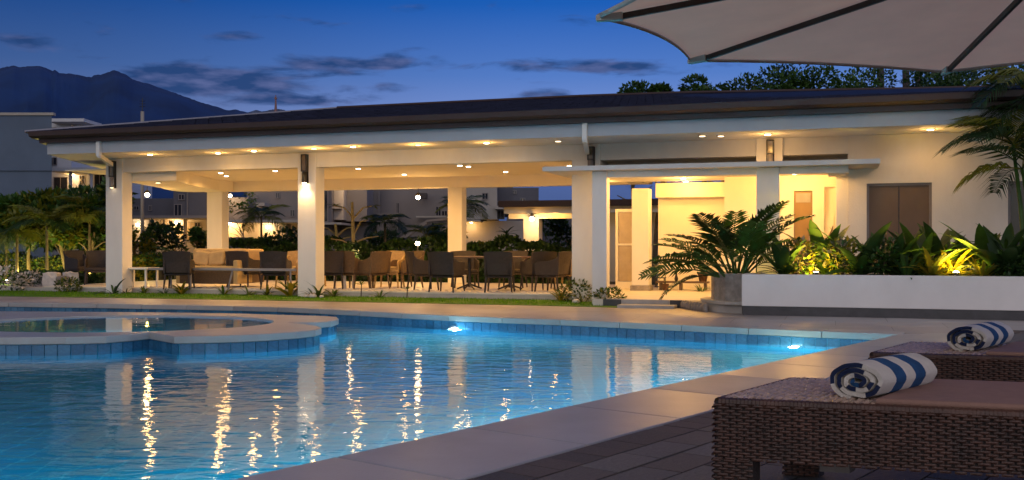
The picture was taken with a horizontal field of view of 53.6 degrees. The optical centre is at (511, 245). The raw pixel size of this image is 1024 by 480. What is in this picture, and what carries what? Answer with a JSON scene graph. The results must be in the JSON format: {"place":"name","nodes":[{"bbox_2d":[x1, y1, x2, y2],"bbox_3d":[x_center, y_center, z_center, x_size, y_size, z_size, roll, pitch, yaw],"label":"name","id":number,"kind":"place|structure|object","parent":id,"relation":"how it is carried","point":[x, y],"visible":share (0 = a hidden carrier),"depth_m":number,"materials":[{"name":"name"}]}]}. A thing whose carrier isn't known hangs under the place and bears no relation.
{"place":"outdoors","nodes":[
{"label":"outdoors","id":0,"kind":"place"},
{"bbox_2d":[0,66,248,197],"bbox_3d":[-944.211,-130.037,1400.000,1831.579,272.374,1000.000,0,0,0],"label":"mountain","id":1,"kind":"structure","parent":0,"point":[112,97],"depth_m":1339.49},
{"bbox_2d":[0,283,616,307],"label":"lawn","id":2,"kind":"structure","parent":0,"point":[357,298],"depth_m":21.29,"materials":[{"name":"green plant"}]},
{"bbox_2d":[0,264,19,290],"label":"flower bush","id":3,"kind":"object","parent":2,"relation":"on","point":[12,278],"visible":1,"depth_m":24.63,"materials":[{"name":"white plant"}]},
{"bbox_2d":[0,192,31,280],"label":"tree","id":4,"kind":"object","parent":2,"relation":"on","point":[7,199],"visible":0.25,"depth_m":29.94,"materials":[{"name":"green plant"}]},
{"bbox_2d":[9,271,33,290],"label":"flower bush","id":5,"kind":"object","parent":2,"relation":"on","point":[23,277],"visible":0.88,"depth_m":25.36,"materials":[{"name":"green plant"}]},
{"bbox_2d":[0,222,52,270],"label":"palm tree","id":6,"kind":"object","parent":2,"relation":"on","point":[12,233],"visible":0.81,"depth_m":29.19,"materials":[{"name":"green plant"}]},
{"bbox_2d":[0,185,66,270],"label":"tree","id":7,"kind":"object","parent":2,"relation":"on","point":[46,195],"visible":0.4,"depth_m":29.97,"materials":[{"name":"green plant"}]},
{"bbox_2d":[1,204,84,269],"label":"palm tree","id":8,"kind":"object","parent":2,"relation":"on","point":[50,219],"visible":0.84,"depth_m":28.89,"materials":[{"name":"green plant"}]},
{"bbox_2d":[0,249,99,282],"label":"hedge","id":9,"kind":"object","parent":2,"relation":"on","point":[55,261],"visible":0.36,"depth_m":30.41,"materials":[{"name":"green plant"}]},
{"bbox_2d":[42,272,60,285],"bbox_3d":[-11.798,0.881,26.001,0.457,0.407,0.356,0,0,0],"label":"garden rock","id":10,"kind":"object","parent":2,"relation":"on","point":[48,278],"visible":0.65,"depth_m":25.85,"materials":[{"name":"grey stone"}]},
{"bbox_2d":[18,191,87,251],"bbox_3d":[-13.432,-0.286,30.503,2.589,2.978,2.103,0,0,0],"label":"tree","id":11,"kind":"object","parent":2,"relation":"on","point":[36,204],"visible":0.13,"depth_m":29.85,"materials":[{"name":"green plant"}]},
{"bbox_2d":[15,268,105,285],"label":"rocks","id":12,"kind":"object","parent":2,"relation":"on","point":[94,278],"visible":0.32,"depth_m":27.33,"materials":[{"name":"grey stone"}]},
{"bbox_2d":[53,276,82,291],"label":"plant","id":13,"kind":"object","parent":2,"relation":"on","point":[74,281],"visible":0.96,"depth_m":24.62,"materials":[{"name":"green plant"}]},
{"bbox_2d":[38,192,105,267],"bbox_3d":[-12.745,-0.205,29.691,1.825,2.849,1.593,0,0,-42],"label":"tree","id":14,"kind":"object","parent":2,"relation":"on","point":[64,237],"visible":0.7,"depth_m":29.43,"materials":[{"name":"green plant"}]},
{"bbox_2d":[49,195,105,273],"bbox_3d":[-12.412,-0.124,29.720,2.199,2.649,2.379,0,0,-34],"label":"palm tree","id":15,"kind":"object","parent":2,"relation":"on","point":[100,213],"visible":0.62,"depth_m":29.10,"materials":[{"name":"green plant"}]},
{"bbox_2d":[61,176,137,250],"bbox_3d":[-12.397,-0.491,30.527,2.008,3.396,2.112,0,0,0],"label":"tree","id":16,"kind":"object","parent":2,"relation":"on","point":[100,233],"visible":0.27,"depth_m":30.02,"materials":[{"name":"green plant"}]},
{"bbox_2d":[132,251,192,281],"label":"hedge","id":17,"kind":"object","parent":2,"relation":"on","point":[146,259],"visible":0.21,"depth_m":30.82,"materials":[{"name":"green plant"}]},
{"bbox_2d":[554,277,591,301],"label":"plant","id":18,"kind":"object","parent":2,"relation":"on","point":[574,291],"visible":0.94,"depth_m":20.39,"materials":[{"name":"green plant"}]},
{"bbox_2d":[591,286,626,299],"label":"plant","id":19,"kind":"object","parent":2,"relation":"on","point":[607,292],"visible":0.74,"depth_m":19.27,"materials":[{"name":"green plant"}]},
{"bbox_2d":[141,286,570,293],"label":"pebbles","id":20,"kind":"object","parent":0,"point":[373,289],"visible":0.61,"depth_m":22.78,"materials":[{"name":"grey gravel"}]},
{"bbox_2d":[0,321,837,479],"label":"pool water","id":21,"kind":"structure","parent":0,"point":[152,413],"depth_m":9.36,"materials":[{"name":"teal liquid"}]},
{"bbox_2d":[0,0,1022,220],"label":"sky","id":22,"kind":"structure","parent":0,"point":[239,55],"materials":[{"name":"blue"}]},
{"bbox_2d":[0,296,1023,333],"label":"pool deck","id":23,"kind":"structure","parent":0,"point":[904,325],"depth_m":16.85,"materials":[{"name":"stone"}]},
{"bbox_2d":[700,271,1023,320],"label":"planter","id":24,"kind":"object","parent":23,"relation":"on","point":[994,297],"visible":0.88,"depth_m":16.11,"materials":[{"name":"paint"}]},
{"bbox_2d":[638,200,814,299],"bbox_3d":[3.682,0.106,17.370,2.957,1.707,2.244,0,0,-24],"label":"plant","id":25,"kind":"object","parent":24,"relation":"in","point":[726,240],"visible":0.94,"depth_m":17.15,"materials":[{"name":"green plant"}]},
{"bbox_2d":[755,236,816,273],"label":"plant","id":26,"kind":"object","parent":24,"relation":"in","point":[782,256],"visible":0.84,"depth_m":16.91,"materials":[{"name":"green plant"}]},
{"bbox_2d":[781,235,821,274],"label":"plant","id":27,"kind":"object","parent":24,"relation":"in","point":[797,241],"visible":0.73,"depth_m":16.95,"materials":[{"name":"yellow plant"}]},
{"bbox_2d":[782,219,858,274],"bbox_3d":[5.451,0.069,17.333,1.656,1.013,1.665,0,0,-29],"label":"plant","id":28,"kind":"object","parent":24,"relation":"on","point":[816,235],"visible":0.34,"depth_m":17.09,"materials":[{"name":"green plant"}]},
{"bbox_2d":[821,235,862,274],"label":"plant","id":29,"kind":"object","parent":24,"relation":"in","point":[834,249],"visible":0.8,"depth_m":16.77,"materials":[{"name":"green plant"}]},
{"bbox_2d":[807,221,921,274],"bbox_3d":[5.805,0.072,16.901,1.811,0.921,1.655,0,0,0],"label":"plant","id":30,"kind":"object","parent":24,"relation":"on","point":[859,266],"visible":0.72,"depth_m":16.56,"materials":[{"name":"green plant"}]},
{"bbox_2d":[859,232,900,274],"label":"plant","id":31,"kind":"object","parent":24,"relation":"on","point":[888,246],"visible":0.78,"depth_m":16.54,"materials":[{"name":"green plant"}]},
{"bbox_2d":[839,232,955,274],"bbox_3d":[6.364,0.164,16.828,1.851,0.773,1.454,0,0,17],"label":"plant","id":32,"kind":"object","parent":24,"relation":"on","point":[899,241],"visible":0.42,"depth_m":16.56,"materials":[{"name":"green plant"}]},
{"bbox_2d":[876,252,945,279],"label":"plant","id":33,"kind":"object","parent":24,"relation":"in","point":[905,270],"visible":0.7,"depth_m":16.21,"materials":[{"name":"green plant"}]},
{"bbox_2d":[887,222,969,275],"bbox_3d":[6.926,0.084,16.879,1.632,0.950,1.342,0,0,0],"label":"plant","id":34,"kind":"object","parent":24,"relation":"in","point":[924,242],"visible":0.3,"depth_m":16.71,"materials":[{"name":"green plant"}]},
{"bbox_2d":[890,246,966,275],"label":"plant","id":35,"kind":"object","parent":24,"relation":"on","point":[936,269],"visible":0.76,"depth_m":16.15,"materials":[{"name":"yellow plant"}]},
{"bbox_2d":[889,221,975,264],"bbox_3d":[7.156,0.069,17.098,1.628,0.940,1.441,0,0,43],"label":"plant","id":36,"kind":"object","parent":24,"relation":"on","point":[937,241],"visible":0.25,"depth_m":16.77,"materials":[{"name":"green plant"}]},
{"bbox_2d":[909,245,989,275],"bbox_3d":[7.104,0.316,16.451,1.577,0.662,1.387,0,0,-35],"label":"plant","id":37,"kind":"object","parent":24,"relation":"in","point":[950,264],"visible":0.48,"depth_m":16.27,"materials":[{"name":"yellow plant"}]},
{"bbox_2d":[941,256,998,275],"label":"plant","id":38,"kind":"object","parent":24,"relation":"in","point":[982,272],"visible":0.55,"depth_m":15.89,"materials":[{"name":"green plant"}]},
{"bbox_2d":[934,66,1023,254],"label":"palm tree","id":39,"kind":"object","parent":24,"relation":"on","point":[999,131],"visible":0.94,"depth_m":16.29,"materials":[{"name":"green plant"}]},
{"bbox_2d":[939,221,1023,275],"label":"plant","id":40,"kind":"object","parent":24,"relation":"on","point":[981,241],"visible":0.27,"depth_m":16.43,"materials":[{"name":"green plant"}]},
{"bbox_2d":[940,223,1023,274],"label":"plant","id":41,"kind":"object","parent":24,"relation":"on","point":[1008,241],"visible":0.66,"depth_m":15.94,"materials":[{"name":"green plant"}]},
{"bbox_2d":[987,250,1023,275],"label":"plant","id":42,"kind":"object","parent":24,"relation":"in","point":[1007,268],"visible":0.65,"depth_m":15.74,"materials":[{"name":"green plant"}]},
{"bbox_2d":[467,330,1023,479],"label":"paving","id":43,"kind":"structure","parent":0,"point":[680,450],"depth_m":5.32,"materials":[{"name":"wood"}]},
{"bbox_2d":[596,0,1023,74],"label":"parasol","id":44,"kind":"object","parent":43,"relation":"on","point":[944,37],"visible":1,"depth_m":6.18,"materials":[{"name":"fabric"}]},
{"bbox_2d":[711,377,1023,479],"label":"sun lounger","id":45,"kind":"object","parent":43,"relation":"on","point":[810,427],"visible":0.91,"depth_m":4.28,"materials":[{"name":"wicker"}]},
{"bbox_2d":[830,353,936,398],"bbox_3d":[1.693,0.594,4.603,0.592,0.175,0.252,0,0,-45],"label":"rolled towel","id":46,"kind":"object","parent":45,"relation":"on","point":[872,377],"visible":1,"depth_m":4.44,"materials":[{"name":"white fabric"}]},
{"bbox_2d":[868,341,1023,381],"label":"sun lounger","id":47,"kind":"object","parent":43,"relation":"on","point":[1003,362],"visible":0.49,"depth_m":6.18,"materials":[{"name":"wicker"}]},
{"bbox_2d":[947,321,1013,350],"bbox_3d":[3.051,0.594,6.593,0.252,0.175,0.592,0,0,42],"label":"rolled towel","id":48,"kind":"object","parent":47,"relation":"on","point":[977,336],"visible":1,"depth_m":6.42,"materials":[{"name":"white fabric"}]},
{"bbox_3d":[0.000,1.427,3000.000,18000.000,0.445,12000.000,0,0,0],"label":"ground","id":49,"kind":"structure","parent":0,"visible":0},
{"bbox_2d":[0,113,55,260],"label":"house","id":50,"kind":"structure","parent":49,"relation":"on","point":[25,162],"depth_m":38.00,"materials":[{"name":"white paint"}]},
{"bbox_2d":[52,118,151,258],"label":"house","id":51,"kind":"structure","parent":49,"relation":"on","point":[62,178],"depth_m":46.75,"materials":[{"name":"white paint"}]},
{"bbox_2d":[139,98,144,253],"bbox_3d":[-12.401,-1.894,34.000,0.116,6.089,0.179,0,0,59],"label":"pole","id":52,"kind":"object","parent":49,"relation":"on","point":[142,189],"visible":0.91,"depth_m":33.95,"materials":[{"name":"metal"}]},
{"bbox_2d":[132,225,158,254],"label":"tree","id":53,"kind":"object","parent":49,"relation":"on","point":[148,246],"visible":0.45,"depth_m":32.92,"materials":[{"name":"green plant"}]},
{"bbox_2d":[136,218,189,254],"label":"shrub","id":54,"kind":"object","parent":49,"relation":"on","point":[173,238],"visible":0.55,"depth_m":33.92,"materials":[{"name":"green plant"}]},
{"bbox_2d":[132,191,239,262],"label":"house","id":55,"kind":"structure","parent":49,"relation":"on","point":[188,210],"depth_m":48.00,"materials":[{"name":"stone"}]},
{"bbox_2d":[187,226,206,248],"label":"shrub","id":56,"kind":"object","parent":49,"relation":"on","point":[198,234],"visible":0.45,"depth_m":35.72,"materials":[{"name":"green plant"}]},
{"bbox_2d":[229,192,259,247],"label":"tree","id":57,"kind":"object","parent":49,"relation":"on","point":[242,206],"visible":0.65,"depth_m":40.02,"materials":[{"name":"green plant"}]},
{"bbox_2d":[229,191,297,248],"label":"house","id":58,"kind":"structure","parent":49,"relation":"on","point":[271,198],"depth_m":46.80,"materials":[{"name":"white paint"}]},
{"bbox_2d":[234,204,292,247],"bbox_3d":[-8.832,-0.137,35.825,2.062,2.674,2.072,0,0,0],"label":"palm tree","id":59,"kind":"object","parent":49,"relation":"on","point":[257,210],"visible":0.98,"depth_m":35.87,"materials":[{"name":"green plant"}]},
{"bbox_2d":[263,225,297,243],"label":"shrub","id":60,"kind":"object","parent":49,"relation":"on","point":[278,236],"visible":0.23,"depth_m":35.10,"materials":[{"name":"green plant"}]},
{"bbox_2d":[324,190,372,249],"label":"house","id":61,"kind":"structure","parent":49,"relation":"on","point":[341,217],"depth_m":44.90,"materials":[{"name":"paint"}]},
{"bbox_2d":[326,202,386,248],"bbox_3d":[-4.862,-0.072,31.516,2.101,2.558,0.612,0,0,0],"label":"frangipani","id":62,"kind":"object","parent":49,"relation":"on","point":[353,229],"visible":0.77,"depth_m":31.47,"materials":[{"name":"brown plant"}]},
{"bbox_2d":[356,229,399,246],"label":"shrub","id":63,"kind":"object","parent":49,"relation":"on","point":[376,239],"visible":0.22,"depth_m":36.77,"materials":[{"name":"green plant"}]},
{"bbox_2d":[361,213,410,242],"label":"palm tree","id":64,"kind":"object","parent":49,"relation":"on","point":[384,217],"visible":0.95,"depth_m":33.70,"materials":[{"name":"green plant"}]},
{"bbox_2d":[229,234,571,283],"bbox_3d":[-3.751,0.476,31.210,11.866,1.685,1.187,0,0,18],"label":"hedge","id":65,"kind":"object","parent":49,"relation":"on","point":[363,250],"visible":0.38,"depth_m":30.62,"materials":[{"name":"green plant"}]},
{"bbox_2d":[365,188,447,250],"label":"house","id":66,"kind":"structure","parent":49,"relation":"on","point":[425,206],"depth_m":47.60,"materials":[{"name":"white paint"}]},
{"bbox_2d":[402,223,446,250],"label":"palm tree","id":67,"kind":"object","parent":49,"relation":"on","point":[424,229],"visible":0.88,"depth_m":34.90,"materials":[{"name":"green plant"}]},
{"bbox_2d":[435,195,490,221],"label":"palm tree","id":68,"kind":"object","parent":49,"relation":"on","point":[470,203],"visible":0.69,"depth_m":36.99,"materials":[{"name":"green plant"}]},
{"bbox_2d":[466,187,522,250],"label":"house","id":69,"kind":"structure","parent":49,"relation":"on","point":[481,230],"depth_m":43.00,"materials":[{"name":"paint"}]},
{"bbox_2d":[0,85,1023,313],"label":"pavilion","id":70,"kind":"structure","parent":49,"relation":"on","point":[863,163],"depth_m":20.59,"materials":[{"name":"paint"}]},
{"bbox_2d":[63,250,96,273],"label":"dining chair","id":71,"kind":"object","parent":70,"relation":"on","point":[73,260],"visible":0.69,"depth_m":27.29,"materials":[{"name":"wicker"}]},
{"bbox_2d":[84,250,105,284],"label":"dining chair","id":72,"kind":"object","parent":70,"relation":"on","point":[94,261],"visible":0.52,"depth_m":26.42,"materials":[{"name":"wicker"}]},
{"bbox_2d":[162,251,194,288],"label":"dining chair","id":73,"kind":"object","parent":70,"relation":"on","point":[178,263],"visible":1,"depth_m":23.29,"materials":[{"name":"wicker"}]},
{"bbox_2d":[130,267,296,289],"bbox_3d":[-7.099,0.775,23.560,4.700,0.501,0.070,0,0,18],"label":"handrail","id":74,"kind":"object","parent":70,"relation":"attached to","point":[236,269],"visible":0.65,"depth_m":23.35,"materials":[{"name":"metal"}]},
{"bbox_2d":[176,249,251,283],"bbox_3d":[-7.134,0.495,24.310,1.640,0.830,0.740,0,0,15],"label":"sofa","id":75,"kind":"object","parent":70,"relation":"on","point":[209,258],"visible":0.58,"depth_m":24.03,"materials":[{"name":"beige fabric"}]},
{"bbox_2d":[225,251,260,286],"bbox_3d":[-6.437,0.572,24.250,0.620,0.883,0.696,0,0,18],"label":"dining chair","id":76,"kind":"object","parent":70,"relation":"on","point":[244,258],"visible":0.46,"depth_m":23.98,"materials":[{"name":"wicker"}]},
{"bbox_2d":[248,249,263,282],"bbox_3d":[-6.657,0.500,24.900,0.900,0.820,0.720,0,0,12],"label":"table","id":77,"kind":"object","parent":70,"relation":"on","point":[253,254],"visible":0.18,"depth_m":25.03,"materials":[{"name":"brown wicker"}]},
{"bbox_2d":[259,251,291,289],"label":"dining chair","id":78,"kind":"object","parent":70,"relation":"on","point":[273,259],"visible":0.88,"depth_m":23.09,"materials":[{"name":"wicker"}]},
{"bbox_2d":[275,251,297,287],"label":"tan chair","id":79,"kind":"object","parent":70,"relation":"on","point":[292,256],"visible":0.28,"depth_m":24.72,"materials":[{"name":"wicker"}]},
{"bbox_2d":[301,154,308,183],"bbox_3d":[-4.588,-1.690,22.381,0.150,0.640,0.120,0,0,18],"label":"wall lamp","id":80,"kind":"object","parent":70,"relation":"attached to","point":[305,166],"visible":1,"depth_m":22.35,"materials":[{"name":"metal"}]},
{"bbox_2d":[324,251,343,288],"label":"dining chair","id":81,"kind":"object","parent":70,"relation":"on","point":[333,263],"visible":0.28,"depth_m":23.28,"materials":[{"name":"wicker"}]},
{"bbox_2d":[333,251,369,288],"bbox_3d":[-3.769,0.572,23.655,0.640,0.883,0.696,0,0,30],"label":"lounge chair","id":82,"kind":"object","parent":70,"relation":"on","point":[351,264],"visible":0.62,"depth_m":23.35,"materials":[{"name":"brown wicker"}]},
{"bbox_2d":[355,251,391,288],"bbox_3d":[-3.226,0.572,23.567,0.696,0.883,0.640,0,0,39],"label":"lounge chair","id":83,"kind":"object","parent":70,"relation":"on","point":[376,263],"visible":0.9,"depth_m":23.34,"materials":[{"name":"brown wicker"}]},
{"bbox_2d":[374,251,404,287],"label":"tan chair","id":84,"kind":"object","parent":70,"relation":"on","point":[399,256],"visible":0.37,"depth_m":24.34,"materials":[{"name":"wicker"}]},
{"bbox_2d":[390,251,424,287],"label":"lounge chair","id":85,"kind":"object","parent":70,"relation":"on","point":[418,255],"visible":0.41,"depth_m":24.19,"materials":[{"name":"brown wicker"}]},
{"bbox_2d":[405,251,438,289],"bbox_3d":[-2.070,0.572,22.981,0.696,0.883,0.620,0,0,-21],"label":"dining chair","id":86,"kind":"object","parent":70,"relation":"on","point":[416,267],"visible":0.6,"depth_m":22.71,"materials":[{"name":"wicker"}]},
{"bbox_2d":[427,251,464,292],"bbox_3d":[-1.433,0.572,21.952,0.620,0.883,0.696,0,0,22],"label":"dining chair","id":87,"kind":"object","parent":70,"relation":"on","point":[441,264],"visible":0.99,"depth_m":21.72,"materials":[{"name":"wicker"}]},
{"bbox_2d":[450,251,479,287],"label":"dining chair","id":88,"kind":"object","parent":70,"relation":"on","point":[474,266],"visible":0.47,"depth_m":24.59,"materials":[{"name":"wicker"}]},
{"bbox_2d":[484,251,514,292],"bbox_3d":[-0.270,0.572,21.848,0.620,0.883,0.696,0,0,6],"label":"dining chair","id":89,"kind":"object","parent":70,"relation":"on","point":[498,264],"visible":1,"depth_m":21.59,"materials":[{"name":"wicker"}]},
{"bbox_2d":[498,251,527,287],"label":"dining chair","id":90,"kind":"object","parent":70,"relation":"on","point":[518,261],"visible":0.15,"depth_m":24.57,"materials":[{"name":"wicker"}]},
{"bbox_2d":[520,251,556,290],"bbox_3d":[0.594,0.572,22.553,0.620,0.883,0.696,0,0,-27],"label":"dining chair","id":91,"kind":"object","parent":70,"relation":"on","point":[527,268],"visible":0.58,"depth_m":22.30,"materials":[{"name":"wicker"}]},
{"bbox_2d":[534,251,571,291],"bbox_3d":[0.933,0.572,22.174,0.696,0.883,0.620,0,0,30],"label":"dining chair","id":92,"kind":"object","parent":70,"relation":"on","point":[558,266],"visible":0.98,"depth_m":21.96,"materials":[{"name":"wicker"}]},
{"bbox_2d":[615,209,631,288],"bbox_3d":[2.704,0.080,23.720,0.560,1.860,0.060,0,0,18],"label":"glass door","id":93,"kind":"structure","parent":70,"relation":"in","point":[625,215],"depth_m":23.74,"materials":[{"name":"paint"}]},
{"bbox_2d":[794,191,811,272],"bbox_3d":[5.983,-0.053,20.817,0.360,2.125,0.082,0,0,18],"label":"door","id":94,"kind":"structure","parent":70,"relation":"in","point":[802,199],"depth_m":20.82,"materials":[{"name":"brown wood"}]},
{"bbox_2d":[867,183,931,248],"bbox_3d":[7.170,-0.375,18.776,1.128,1.550,0.090,0,0,18],"label":"window","id":95,"kind":"structure","parent":70,"relation":"in","point":[909,204],"depth_m":18.77,"materials":[{"name":"wood"}]},
{"bbox_2d":[1008,181,1023,243],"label":"window","id":96,"kind":"structure","parent":70,"relation":"in","point":[1013,210],"depth_m":18.17,"materials":[{"name":"black glass"}]},
{"bbox_2d":[507,188,571,246],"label":"house","id":97,"kind":"structure","parent":49,"relation":"on","point":[523,194],"depth_m":60.00,"materials":[{"name":"paint"}]},
{"bbox_2d":[542,218,571,247],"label":"shrub","id":98,"kind":"object","parent":49,"relation":"on","point":[560,229],"visible":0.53,"depth_m":36.95,"materials":[{"name":"green plant"}]},
{"bbox_2d":[498,199,657,281],"bbox_3d":[3.654,-0.145,34.307,7.650,2.690,3.100,0,0,18],"label":"gazebo","id":99,"kind":"object","parent":49,"relation":"on","point":[540,210],"visible":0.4,"depth_m":33.61,"materials":[{"name":"paint"}]},
{"bbox_2d":[616,80,673,281],"bbox_3d":[4.464,-2.047,32.910,2.756,6.519,1.938,0,0,-34],"label":"tree","id":100,"kind":"object","parent":49,"relation":"on","point":[656,87],"visible":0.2,"depth_m":32.33,"materials":[{"name":"green plant"}]},
{"bbox_2d":[678,73,737,181],"bbox_3d":[6.490,-2.121,32.118,2.639,6.655,2.439,0,0,0],"label":"tree","id":101,"kind":"object","parent":49,"relation":"on","point":[695,86],"visible":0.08,"depth_m":31.75,"materials":[{"name":"green plant"}]},
{"bbox_2d":[724,63,816,89],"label":"tree","id":102,"kind":"object","parent":49,"relation":"on","point":[754,84],"visible":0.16,"depth_m":32.42,"materials":[{"name":"green plant"}]},
{"bbox_2d":[758,65,885,89],"bbox_3d":[9.753,-2.248,31.814,4.036,6.904,2.445,0,0,0],"label":"tree","id":103,"kind":"object","parent":49,"relation":"on","point":[837,82],"visible":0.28,"depth_m":31.74,"materials":[{"name":"green plant"}]},
{"bbox_2d":[840,67,941,87],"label":"tree","id":104,"kind":"object","parent":49,"relation":"on","point":[917,75],"visible":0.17,"depth_m":34.72,"materials":[{"name":"green plant"}]},
{"bbox_2d":[918,70,977,86],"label":"tree","id":105,"kind":"object","parent":49,"relation":"on","point":[945,77],"visible":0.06,"depth_m":32.56,"materials":[{"name":"green plant"}]},
{"bbox_2d":[916,65,1023,86],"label":"tree","id":106,"kind":"object","parent":49,"relation":"on","point":[968,77],"visible":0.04,"depth_m":29.48,"materials":[{"name":"green plant"}]},
{"label":"pool floor","id":107,"kind":"structure","parent":0,"visible":0},
{"bbox_2d":[0,311,338,352],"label":"spa basin","id":108,"kind":"object","parent":107,"relation":"on","point":[42,332],"visible":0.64,"depth_m":13.78,"materials":[{"name":"tile"}]},
{"bbox_2d":[0,307,869,346],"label":"pool wall","id":109,"kind":"structure","parent":107,"relation":"on","point":[790,340],"depth_m":15.74,"materials":[{"name":"blue tile"}]},
{"bbox_2d":[0,301,946,479],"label":"pool coping","id":110,"kind":"object","parent":109,"relation":"on","point":[473,452],"visible":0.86,"depth_m":6.99,"materials":[{"name":"stone"}]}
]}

